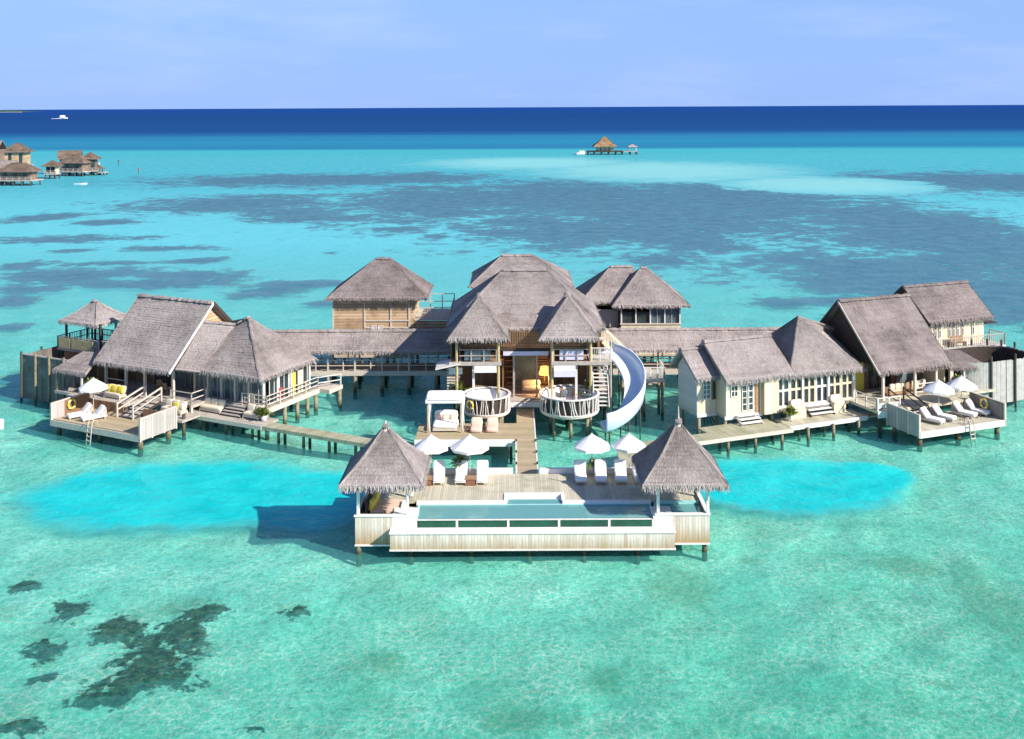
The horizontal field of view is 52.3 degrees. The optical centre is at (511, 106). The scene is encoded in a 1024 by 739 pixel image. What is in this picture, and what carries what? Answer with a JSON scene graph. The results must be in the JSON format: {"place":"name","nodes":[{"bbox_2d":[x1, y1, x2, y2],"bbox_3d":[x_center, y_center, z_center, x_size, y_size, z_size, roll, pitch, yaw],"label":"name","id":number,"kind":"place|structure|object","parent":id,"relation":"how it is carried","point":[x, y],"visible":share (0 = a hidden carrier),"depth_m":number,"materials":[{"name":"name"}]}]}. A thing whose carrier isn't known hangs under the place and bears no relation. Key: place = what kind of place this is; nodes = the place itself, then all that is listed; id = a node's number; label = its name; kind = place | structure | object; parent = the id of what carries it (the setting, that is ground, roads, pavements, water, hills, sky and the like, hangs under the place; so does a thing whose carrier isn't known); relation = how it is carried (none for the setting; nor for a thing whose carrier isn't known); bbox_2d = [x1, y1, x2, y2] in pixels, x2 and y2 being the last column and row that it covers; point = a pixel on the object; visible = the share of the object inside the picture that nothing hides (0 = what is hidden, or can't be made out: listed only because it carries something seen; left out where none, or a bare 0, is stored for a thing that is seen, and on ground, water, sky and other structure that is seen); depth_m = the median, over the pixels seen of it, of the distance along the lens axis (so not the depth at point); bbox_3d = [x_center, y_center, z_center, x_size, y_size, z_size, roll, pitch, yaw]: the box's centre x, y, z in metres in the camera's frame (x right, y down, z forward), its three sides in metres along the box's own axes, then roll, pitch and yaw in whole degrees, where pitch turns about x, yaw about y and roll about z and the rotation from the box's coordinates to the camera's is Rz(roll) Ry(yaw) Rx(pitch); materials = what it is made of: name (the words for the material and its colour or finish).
{"place":"outdoors","nodes":[
{"label":"outdoors","id":0,"kind":"place"},
{"bbox_2d":[0,304,1023,738],"bbox_3d":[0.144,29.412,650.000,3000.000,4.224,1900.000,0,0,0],"label":"seabed","id":1,"kind":"structure","parent":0,"point":[900,616],"depth_m":57.20,"materials":[{"name":"sand"}]},
{"bbox_2d":[1,143,33,164],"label":"stilt villa","id":2,"kind":"object","parent":1,"relation":"on","point":[20,152],"visible":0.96,"depth_m":462.92,"materials":[{"name":"grey wood"}]},
{"bbox_2d":[0,163,42,185],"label":"stilt villa","id":3,"kind":"object","parent":1,"relation":"on","point":[14,172],"visible":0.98,"depth_m":368.53,"materials":[{"name":"grey wood"}]},
{"bbox_2d":[41,160,63,178],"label":"stilt villa","id":4,"kind":"object","parent":1,"relation":"on","point":[52,167],"visible":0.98,"depth_m":403.19,"materials":[{"name":"grey wood"}]},
{"bbox_2d":[20,346,86,410],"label":"privacy fence","id":5,"kind":"object","parent":1,"relation":"on","point":[37,379],"visible":0.55,"depth_m":95.87,"materials":[{"name":"grey wood"}]},
{"bbox_2d":[57,150,82,172],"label":"stilt villa","id":6,"kind":"object","parent":1,"relation":"on","point":[62,155],"visible":0.43,"depth_m":432.16,"materials":[{"name":"brown wood"}]},
{"bbox_2d":[58,154,92,175],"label":"stilt villa","id":7,"kind":"object","parent":1,"relation":"on","point":[74,163],"visible":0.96,"depth_m":418.34,"materials":[{"name":"brown wood"}]},
{"bbox_2d":[51,351,117,400],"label":"lean to","id":8,"kind":"object","parent":1,"relation":"on","point":[81,365],"visible":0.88,"depth_m":93.25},
{"bbox_2d":[81,152,100,175],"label":"stilt villa","id":9,"kind":"object","parent":1,"relation":"on","point":[92,157],"visible":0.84,"depth_m":422.10,"materials":[{"name":"grey wood"}]},
{"bbox_2d":[57,299,125,377],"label":"lookout gazebo","id":10,"kind":"object","parent":1,"relation":"on","point":[94,314],"visible":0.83,"depth_m":98.86,"materials":[{"name":"plant"}]},
{"bbox_2d":[50,393,176,456],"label":"sun deck","id":11,"kind":"structure","parent":1,"relation":"on","point":[149,424],"depth_m":85.21,"materials":[{"name":"brown wood"}]},
{"bbox_2d":[66,402,92,419],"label":"sun lounger","id":12,"kind":"object","parent":11,"relation":"on","point":[87,408],"visible":0.96,"depth_m":87.17,"materials":[{"name":"white fabric"}]},
{"bbox_2d":[85,419,97,450],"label":"ladder","id":13,"kind":"object","parent":11,"relation":"on","point":[86,444],"visible":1,"depth_m":84.10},
{"bbox_2d":[78,377,107,412],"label":"parasol","id":14,"kind":"object","parent":11,"relation":"on","point":[93,385],"visible":0.92,"depth_m":87.82,"materials":[{"name":"white fabric"}]},
{"bbox_2d":[80,404,106,421],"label":"sun lounger","id":15,"kind":"object","parent":11,"relation":"on","point":[101,411],"visible":1,"depth_m":86.47,"materials":[{"name":"white fabric"}]},
{"bbox_2d":[116,384,161,419],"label":"deck stairs","id":16,"kind":"structure","parent":11,"relation":"on","point":[136,407],"depth_m":88.15,"materials":[{"name":"grey wood"}]},
{"bbox_2d":[66,293,342,440],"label":"overwater villa","id":17,"kind":"object","parent":1,"relation":"on","point":[193,353],"visible":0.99,"depth_m":90.94,"materials":[{"name":"plant"}]},
{"bbox_2d":[103,384,126,399],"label":"sofa","id":18,"kind":"object","parent":17,"relation":"on","point":[112,394],"visible":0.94,"depth_m":90.12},
{"bbox_2d":[154,372,171,386],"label":"window","id":19,"kind":"structure","parent":17,"relation":"in","point":[165,379],"depth_m":94.13,"materials":[{"name":"black glass"}]},
{"bbox_2d":[160,398,187,415],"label":"sofa","id":20,"kind":"object","parent":17,"relation":"on","point":[169,403],"visible":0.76,"depth_m":87.63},
{"bbox_2d":[175,371,191,389],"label":"window","id":21,"kind":"structure","parent":17,"relation":"in","point":[182,380],"depth_m":93.12,"materials":[{"name":"blue glass"}]},
{"bbox_2d":[198,373,210,395],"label":"window","id":22,"kind":"structure","parent":17,"relation":"in","point":[202,380],"depth_m":91.12,"materials":[{"name":"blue glass"}]},
{"bbox_2d":[211,375,223,397],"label":"window","id":23,"kind":"structure","parent":17,"relation":"in","point":[215,381],"depth_m":90.45,"materials":[{"name":"blue glass"}]},
{"bbox_2d":[224,377,237,400],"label":"door","id":24,"kind":"structure","parent":17,"relation":"in","point":[228,384],"depth_m":89.79,"materials":[{"name":"blue glass"}]},
{"bbox_2d":[238,378,250,401],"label":"window","id":25,"kind":"structure","parent":17,"relation":"in","point":[242,385],"depth_m":89.12,"materials":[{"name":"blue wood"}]},
{"bbox_2d":[251,380,265,403],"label":"window","id":26,"kind":"structure","parent":17,"relation":"in","point":[256,388],"depth_m":88.45,"materials":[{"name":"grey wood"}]},
{"bbox_2d":[269,376,278,404],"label":"window","id":27,"kind":"structure","parent":17,"relation":"in","point":[272,383],"depth_m":88.45,"materials":[{"name":"white"}]},
{"bbox_2d":[279,372,288,399],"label":"window","id":28,"kind":"structure","parent":17,"relation":"in","point":[284,379],"depth_m":89.86,"materials":[{"name":"white wood"}]},
{"bbox_2d":[298,365,307,392],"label":"window","id":29,"kind":"structure","parent":17,"relation":"in","point":[305,370],"depth_m":92.33,"materials":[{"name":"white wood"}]},
{"bbox_2d":[188,408,428,458],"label":"boardwalk","id":30,"kind":"structure","parent":1,"relation":"on","point":[268,424],"depth_m":84.30,"materials":[{"name":"wood"}]},
{"bbox_2d":[199,397,225,413],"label":"sofa","id":31,"kind":"object","parent":30,"relation":"on","point":[216,405],"visible":1,"depth_m":88.51,"materials":[{"name":"fabric"}]},
{"bbox_2d":[220,404,246,417],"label":"entry steps","id":32,"kind":"structure","parent":30,"relation":"on","point":[226,407],"depth_m":87.43,"materials":[{"name":"grey wood"}]},
{"bbox_2d":[242,404,263,420],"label":"sofa","id":33,"kind":"object","parent":30,"relation":"on","point":[249,411],"visible":0.83,"depth_m":86.63,"materials":[{"name":"fabric"}]},
{"bbox_2d":[254,406,273,421],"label":"potted plant","id":34,"kind":"object","parent":30,"relation":"on","point":[263,413],"visible":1,"depth_m":85.76,"materials":[{"name":"green plant"}]},
{"bbox_2d":[270,328,450,398],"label":"covered walkway","id":35,"kind":"structure","parent":1,"relation":"on","point":[354,342],"depth_m":99.37,"materials":[{"name":"plant"}]},
{"bbox_2d":[324,257,454,381],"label":"log house","id":36,"kind":"structure","parent":1,"relation":"on","point":[376,293],"depth_m":105.34,"materials":[{"name":"plant"}]},
{"bbox_2d":[414,407,538,473],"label":"boardwalk","id":37,"kind":"structure","parent":1,"relation":"on","point":[521,433],"depth_m":80.78,"materials":[{"name":"brown wood"}]},
{"bbox_2d":[425,390,464,432],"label":"canopy bed","id":38,"kind":"object","parent":37,"relation":"on","point":[446,420],"visible":1,"depth_m":82.06,"materials":[{"name":"fabric"}]},
{"bbox_2d":[470,417,482,432],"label":"lounge chair","id":39,"kind":"object","parent":37,"relation":"on","point":[476,424],"visible":1,"depth_m":82.50,"materials":[{"name":"fabric"}]},
{"bbox_2d":[486,417,497,432],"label":"floor cushion","id":40,"kind":"object","parent":37,"relation":"on","point":[492,425],"visible":1,"depth_m":82.44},
{"bbox_2d":[464,386,510,422],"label":"round terrace","id":41,"kind":"structure","parent":1,"relation":"on","point":[487,403],"depth_m":85.19,"materials":[{"name":"white wood"}]},
{"bbox_2d":[435,254,609,428],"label":"house","id":42,"kind":"structure","parent":1,"relation":"on","point":[514,321],"depth_m":90.83,"materials":[{"name":"plant"}]},
{"bbox_2d":[515,356,534,385],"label":"door panel","id":43,"kind":"structure","parent":42,"relation":"in","point":[524,365],"depth_m":92.69,"materials":[{"name":"brown glass"}]},
{"bbox_2d":[521,380,540,392],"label":"sofa","id":44,"kind":"object","parent":42,"relation":"on","point":[528,386],"visible":0.91,"depth_m":90.50,"materials":[{"name":"brown fabric"}]},
{"bbox_2d":[600,341,645,445],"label":"water slide","id":45,"kind":"object","parent":42,"relation":"attached to","point":[627,362],"visible":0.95,"depth_m":87.55,"materials":[{"name":"plastic"}]},
{"bbox_2d":[354,467,710,566],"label":"pool deck","id":46,"kind":"structure","parent":1,"relation":"on","point":[545,509],"depth_m":63.00,"materials":[{"name":"white paint"}]},
{"bbox_2d":[365,490,402,513],"bbox_3d":[-7.889,24.704,65.050,2.220,0.830,2.300,0,0,0],"label":"daybed","id":47,"kind":"object","parent":46,"relation":"on","point":[385,506],"visible":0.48,"depth_m":64.79,"materials":[{"name":"beige fabric"}]},
{"bbox_2d":[338,420,431,514],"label":"thatched pavilion","id":48,"kind":"structure","parent":46,"relation":"on","point":[385,457],"depth_m":63.07,"materials":[{"name":"grey plant"}]},
{"bbox_2d":[414,434,447,474],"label":"parasol","id":49,"kind":"object","parent":46,"relation":"on","point":[431,444],"visible":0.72,"depth_m":69.51,"materials":[{"name":"white fabric"}]},
{"bbox_2d":[433,460,444,485],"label":"sun lounger","id":50,"kind":"object","parent":46,"relation":"on","point":[438,471],"visible":1,"depth_m":69.48,"materials":[{"name":"white fabric"}]},
{"bbox_2d":[448,454,468,468],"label":"potted plant","id":51,"kind":"object","parent":46,"relation":"on","point":[459,458],"visible":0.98,"depth_m":70.03,"materials":[{"name":"green plant"}]},
{"bbox_2d":[454,460,466,485],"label":"sun lounger","id":52,"kind":"object","parent":46,"relation":"on","point":[460,473],"visible":0.99,"depth_m":69.44,"materials":[{"name":"white fabric"}]},
{"bbox_2d":[451,434,488,474],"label":"parasol","id":53,"kind":"object","parent":46,"relation":"on","point":[469,444],"visible":0.82,"depth_m":69.38,"materials":[{"name":"white fabric"}]},
{"bbox_2d":[465,475,475,485],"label":"wicker table","id":54,"kind":"object","parent":46,"relation":"on","point":[470,480],"visible":1,"depth_m":68.25,"materials":[{"name":"brown wicker"}]},
{"bbox_2d":[476,460,487,485],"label":"sun lounger","id":55,"kind":"object","parent":46,"relation":"on","point":[481,471],"visible":1,"depth_m":69.47,"materials":[{"name":"white fabric"}]},
{"bbox_2d":[574,460,586,484],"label":"sun lounger","id":56,"kind":"object","parent":46,"relation":"on","point":[580,470],"visible":1,"depth_m":69.46,"materials":[{"name":"white fabric"}]},
{"bbox_2d":[574,433,609,474],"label":"parasol","id":57,"kind":"object","parent":46,"relation":"on","point":[591,443],"visible":0.97,"depth_m":69.49,"materials":[{"name":"white fabric"}]},
{"bbox_2d":[594,459,606,484],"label":"sun lounger","id":58,"kind":"object","parent":46,"relation":"on","point":[600,470],"visible":1,"depth_m":69.49,"materials":[{"name":"white fabric"}]},
{"bbox_2d":[614,459,627,484],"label":"sun lounger","id":59,"kind":"object","parent":46,"relation":"on","point":[620,474],"visible":1,"depth_m":69.49,"materials":[{"name":"white fabric"}]},
{"bbox_2d":[612,433,645,474],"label":"parasol","id":60,"kind":"object","parent":46,"relation":"on","point":[628,443],"visible":0.98,"depth_m":69.52,"materials":[{"name":"white fabric"}]},
{"bbox_2d":[630,406,729,513],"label":"thatched pavilion","id":61,"kind":"structure","parent":46,"relation":"on","point":[676,456],"depth_m":63.02,"materials":[{"name":"grey plant"}]},
{"bbox_2d":[539,384,599,442],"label":"round terrace","id":62,"kind":"structure","parent":1,"relation":"on","point":[568,408],"depth_m":85.07,"materials":[{"name":"white wood"}]},
{"bbox_2d":[587,347,611,433],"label":"slide stairs","id":63,"kind":"structure","parent":1,"relation":"on","point":[599,357],"depth_m":87.72,"materials":[{"name":"white wood"}]},
{"bbox_2d":[586,136,637,154],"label":"stilt hut","id":64,"kind":"object","parent":1,"relation":"on","point":[604,144],"visible":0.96,"depth_m":583.00,"materials":[{"name":"brown wood"}]},
{"bbox_2d":[600,330,664,421],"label":"long stairs","id":65,"kind":"structure","parent":1,"relation":"on","point":[657,378],"depth_m":91.03,"materials":[{"name":"white wood"}]},
{"bbox_2d":[575,265,690,377],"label":"bungalow","id":66,"kind":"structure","parent":1,"relation":"on","point":[625,296],"depth_m":106.20,"materials":[{"name":"plant"}]},
{"bbox_2d":[622,312,634,322],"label":"window","id":67,"kind":"structure","parent":66,"relation":"in","point":[627,317],"depth_m":105.49,"materials":[{"name":"grey glass"}]},
{"bbox_2d":[637,312,648,322],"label":"window","id":68,"kind":"structure","parent":66,"relation":"in","point":[642,317],"depth_m":105.49,"materials":[{"name":"grey glass"}]},
{"bbox_2d":[651,307,662,322],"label":"window","id":69,"kind":"structure","parent":66,"relation":"in","point":[656,314],"depth_m":105.49,"materials":[{"name":"grey glass"}]},
{"bbox_2d":[666,307,677,322],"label":"window","id":70,"kind":"structure","parent":66,"relation":"in","point":[671,314],"depth_m":105.49,"materials":[{"name":"blue glass"}]},
{"bbox_2d":[600,327,779,387],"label":"covered walkway","id":71,"kind":"structure","parent":1,"relation":"on","point":[652,340],"depth_m":99.91,"materials":[{"name":"plant"}]},
{"bbox_2d":[617,409,877,466],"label":"boardwalk","id":72,"kind":"structure","parent":1,"relation":"on","point":[727,433],"depth_m":83.77,"materials":[{"name":"brown wood"}]},
{"bbox_2d":[735,413,763,426],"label":"entry steps","id":73,"kind":"structure","parent":72,"relation":"on","point":[749,418],"depth_m":84.55,"materials":[{"name":"white paint"}]},
{"bbox_2d":[782,405,800,421],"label":"potted plant","id":74,"kind":"object","parent":72,"relation":"on","point":[790,412],"visible":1,"depth_m":85.00,"materials":[{"name":"green plant"}]},
{"bbox_2d":[790,399,805,417],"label":"box seat","id":75,"kind":"object","parent":72,"relation":"on","point":[796,404],"visible":0.87,"depth_m":86.28,"materials":[{"name":"fabric"}]},
{"bbox_2d":[804,402,834,416],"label":"entry steps","id":76,"kind":"structure","parent":72,"relation":"on","point":[821,408],"depth_m":86.95,"materials":[{"name":"white wood"}]},
{"bbox_2d":[829,394,845,412],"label":"box seat","id":77,"kind":"object","parent":72,"relation":"on","point":[838,404],"visible":1,"depth_m":87.65,"materials":[{"name":"fabric"}]},
{"bbox_2d":[670,293,968,438],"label":"overwater villa","id":78,"kind":"object","parent":1,"relation":"on","point":[862,352],"visible":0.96,"depth_m":88.38,"materials":[{"name":"plant"}]},
{"bbox_2d":[703,380,710,399],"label":"window","id":79,"kind":"structure","parent":78,"relation":"in","point":[706,385],"depth_m":85.41,"materials":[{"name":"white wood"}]},
{"bbox_2d":[742,382,746,410],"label":"window","id":80,"kind":"structure","parent":78,"relation":"in","point":[744,387],"depth_m":85.16,"materials":[{"name":"white wood"}]},
{"bbox_2d":[748,382,753,410],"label":"window","id":81,"kind":"structure","parent":78,"relation":"in","point":[750,386],"depth_m":85.37,"materials":[{"name":"white wood"}]},
{"bbox_2d":[755,382,759,411],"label":"door","id":82,"kind":"structure","parent":78,"relation":"in","point":[757,386],"depth_m":85.58,"materials":[{"name":"brown wood"}]},
{"bbox_2d":[779,377,789,406],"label":"window","id":83,"kind":"structure","parent":78,"relation":"in","point":[784,386],"depth_m":86.67,"materials":[{"name":"white wood"}]},
{"bbox_2d":[790,377,800,399],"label":"window","id":84,"kind":"structure","parent":78,"relation":"in","point":[795,385],"depth_m":87.01,"materials":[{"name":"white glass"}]},
{"bbox_2d":[804,376,815,403],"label":"door","id":85,"kind":"structure","parent":78,"relation":"in","point":[809,383],"depth_m":87.52,"materials":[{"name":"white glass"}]},
{"bbox_2d":[815,375,826,402],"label":"window","id":86,"kind":"structure","parent":78,"relation":"in","point":[820,389],"depth_m":87.93,"materials":[{"name":"white wood"}]},
{"bbox_2d":[830,373,841,398],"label":"window","id":87,"kind":"structure","parent":78,"relation":"in","point":[835,381],"depth_m":88.42,"materials":[{"name":"white glass"}]},
{"bbox_2d":[841,372,852,398],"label":"window","id":88,"kind":"structure","parent":78,"relation":"in","point":[846,380],"depth_m":88.88,"materials":[{"name":"white glass"}]},
{"bbox_2d":[867,364,891,388],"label":"window","id":89,"kind":"structure","parent":78,"relation":"in","point":[873,380],"depth_m":92.19,"materials":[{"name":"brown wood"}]},
{"bbox_2d":[885,382,906,394],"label":"sofa","id":90,"kind":"object","parent":78,"relation":"on","point":[896,388],"visible":0.81,"depth_m":89.86,"materials":[{"name":"beige fabric"}]},
{"bbox_2d":[896,369,919,383],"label":"window","id":91,"kind":"structure","parent":78,"relation":"in","point":[905,377],"depth_m":93.44,"materials":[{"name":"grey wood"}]},
{"bbox_2d":[905,379,925,391],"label":"sofa","id":92,"kind":"object","parent":78,"relation":"on","point":[918,382],"visible":0.61,"depth_m":91.08,"materials":[{"name":"beige fabric"}]},
{"bbox_2d":[886,391,1005,451],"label":"sun deck","id":93,"kind":"structure","parent":1,"relation":"on","point":[908,421],"depth_m":84.40,"materials":[{"name":"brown wood"}]},
{"bbox_2d":[888,386,928,413],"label":"deck stairs","id":94,"kind":"structure","parent":93,"relation":"on","point":[903,401],"depth_m":86.98,"materials":[{"name":"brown wood"}]},
{"bbox_2d":[919,406,944,425],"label":"sun lounger","id":95,"kind":"object","parent":93,"relation":"on","point":[924,413],"visible":0.97,"depth_m":84.67,"materials":[{"name":"white fabric"}]},
{"bbox_2d":[923,379,954,405],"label":"parasol","id":96,"kind":"object","parent":93,"relation":"on","point":[938,387],"visible":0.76,"depth_m":85.79,"materials":[{"name":"white fabric"}]},
{"bbox_2d":[930,404,956,422],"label":"sun lounger","id":97,"kind":"object","parent":93,"relation":"on","point":[935,410],"visible":0.98,"depth_m":85.50,"materials":[{"name":"white fabric"}]},
{"bbox_2d":[945,375,977,405],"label":"parasol","id":98,"kind":"object","parent":93,"relation":"on","point":[961,383],"visible":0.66,"depth_m":87.03,"materials":[{"name":"white fabric"}]},
{"bbox_2d":[950,400,977,418],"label":"sun lounger","id":99,"kind":"object","parent":93,"relation":"on","point":[956,407],"visible":0.98,"depth_m":86.40,"materials":[{"name":"white fabric"}]},
{"bbox_2d":[964,417,975,447],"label":"ladder","id":100,"kind":"object","parent":93,"relation":"on","point":[973,425],"visible":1,"depth_m":83.53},
{"bbox_2d":[963,399,990,416],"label":"sun lounger","id":101,"kind":"object","parent":93,"relation":"on","point":[969,405],"visible":0.98,"depth_m":86.95,"materials":[{"name":"white fabric"}]},
{"bbox_2d":[894,280,1005,347],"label":"balcony house","id":102,"kind":"structure","parent":1,"relation":"on","point":[947,309],"depth_m":101.12,"materials":[{"name":"grey wood"}]},
{"bbox_2d":[943,339,1023,411],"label":"privacy fence","id":103,"kind":"object","parent":1,"relation":"on","point":[1000,367],"visible":0.63,"depth_m":92.89,"materials":[{"name":"white wood"}]},
{"bbox_2d":[944,350,995,394],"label":"lean to","id":104,"kind":"object","parent":103,"relation":"on","point":[959,359],"visible":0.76,"depth_m":92.08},
{"bbox_2d":[0,105,1023,530],"bbox_3d":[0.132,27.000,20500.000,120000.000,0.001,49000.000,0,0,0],"label":"water","id":105,"kind":"structure","parent":0,"point":[780,207],"depth_m":261.58,"materials":[{"name":"liquid"}]},
{"bbox_2d":[0,0,1023,109],"label":"sky","id":106,"kind":"structure","parent":0,"point":[55,54],"materials":[{"name":"blue"}]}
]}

